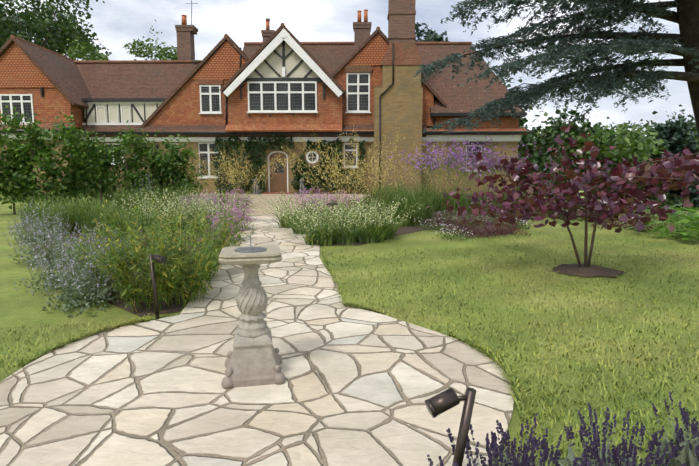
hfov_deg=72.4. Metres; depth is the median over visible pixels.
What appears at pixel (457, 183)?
planting
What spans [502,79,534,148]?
tree crown
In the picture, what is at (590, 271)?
soil bed
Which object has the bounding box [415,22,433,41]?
tree crown
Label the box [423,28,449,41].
tree crown
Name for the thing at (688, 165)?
cercis
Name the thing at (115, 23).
sky
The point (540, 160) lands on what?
shrub
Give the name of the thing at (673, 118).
shrub
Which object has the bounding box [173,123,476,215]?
planting straw
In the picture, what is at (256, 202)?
gravel forecourt
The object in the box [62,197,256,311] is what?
shrub
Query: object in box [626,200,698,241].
shrub
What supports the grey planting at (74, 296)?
on the ground at (19, 307)
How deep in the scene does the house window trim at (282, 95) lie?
23.86 m
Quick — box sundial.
[218,235,285,388]
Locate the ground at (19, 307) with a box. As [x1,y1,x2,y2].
[0,189,698,465]
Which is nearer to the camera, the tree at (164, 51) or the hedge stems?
the hedge stems
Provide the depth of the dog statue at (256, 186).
23.73 m
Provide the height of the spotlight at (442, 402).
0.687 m
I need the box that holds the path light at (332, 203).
[325,200,337,222]
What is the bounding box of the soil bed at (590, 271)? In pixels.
[552,263,624,277]
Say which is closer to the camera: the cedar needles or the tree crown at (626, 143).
the cedar needles
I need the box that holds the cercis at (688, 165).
[424,123,698,267]
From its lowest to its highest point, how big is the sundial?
1.100 m
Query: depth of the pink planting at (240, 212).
13.77 m
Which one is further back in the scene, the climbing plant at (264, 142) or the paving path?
the climbing plant at (264, 142)
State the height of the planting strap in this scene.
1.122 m
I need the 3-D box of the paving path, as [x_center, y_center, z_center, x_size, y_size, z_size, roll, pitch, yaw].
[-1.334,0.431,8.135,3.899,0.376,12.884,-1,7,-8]
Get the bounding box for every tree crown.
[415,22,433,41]
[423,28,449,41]
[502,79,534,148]
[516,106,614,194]
[527,120,665,197]
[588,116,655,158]
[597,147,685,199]
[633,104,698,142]
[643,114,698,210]
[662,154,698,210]
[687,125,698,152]
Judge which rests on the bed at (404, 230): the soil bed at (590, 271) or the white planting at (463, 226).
the white planting at (463, 226)
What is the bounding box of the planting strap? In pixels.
[105,186,419,245]
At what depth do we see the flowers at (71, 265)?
6.51 m
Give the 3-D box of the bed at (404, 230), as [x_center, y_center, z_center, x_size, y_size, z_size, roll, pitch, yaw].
[3.751,-0.880,16.921,10.767,0.393,15.248,0,7,1]
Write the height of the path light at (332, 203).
0.865 m
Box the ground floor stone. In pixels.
[0,139,517,194]
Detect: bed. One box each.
[24,209,234,315]
[310,194,543,244]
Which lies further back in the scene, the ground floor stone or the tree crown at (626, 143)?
the tree crown at (626, 143)
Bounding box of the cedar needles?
[413,0,698,134]
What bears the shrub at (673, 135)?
on the ground at (19, 307)
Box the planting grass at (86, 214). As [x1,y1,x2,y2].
[5,179,528,237]
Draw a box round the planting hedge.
[0,105,207,209]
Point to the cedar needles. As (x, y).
(624, 47)
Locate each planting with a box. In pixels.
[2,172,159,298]
[4,173,186,316]
[73,138,692,250]
[176,187,358,240]
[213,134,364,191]
[389,132,541,176]
[414,209,655,236]
[429,210,658,238]
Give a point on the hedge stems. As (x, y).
(14, 208)
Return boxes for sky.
[0,0,694,137]
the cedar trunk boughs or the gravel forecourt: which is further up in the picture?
the cedar trunk boughs
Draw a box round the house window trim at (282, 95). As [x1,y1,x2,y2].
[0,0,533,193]
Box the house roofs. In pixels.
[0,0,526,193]
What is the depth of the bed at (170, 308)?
5.96 m
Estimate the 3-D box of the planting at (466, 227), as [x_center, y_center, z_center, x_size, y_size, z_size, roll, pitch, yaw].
[4.786,-0.359,12.034,5.456,0.684,2.910,-2,7,-16]
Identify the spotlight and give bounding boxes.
[149,254,166,318]
[425,388,475,465]
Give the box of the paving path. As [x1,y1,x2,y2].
[0,215,513,465]
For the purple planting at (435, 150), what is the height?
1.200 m
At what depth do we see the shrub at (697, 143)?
51.46 m
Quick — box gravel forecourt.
[196,194,370,214]
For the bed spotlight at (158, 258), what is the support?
on the ground at (19, 307)
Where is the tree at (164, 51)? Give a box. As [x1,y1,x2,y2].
[123,19,177,59]
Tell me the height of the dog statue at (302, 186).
0.807 m
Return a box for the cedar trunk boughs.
[424,0,698,136]
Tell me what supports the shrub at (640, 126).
on the ground at (19, 307)
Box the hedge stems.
[3,127,182,214]
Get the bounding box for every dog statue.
[252,178,260,193]
[298,178,305,194]

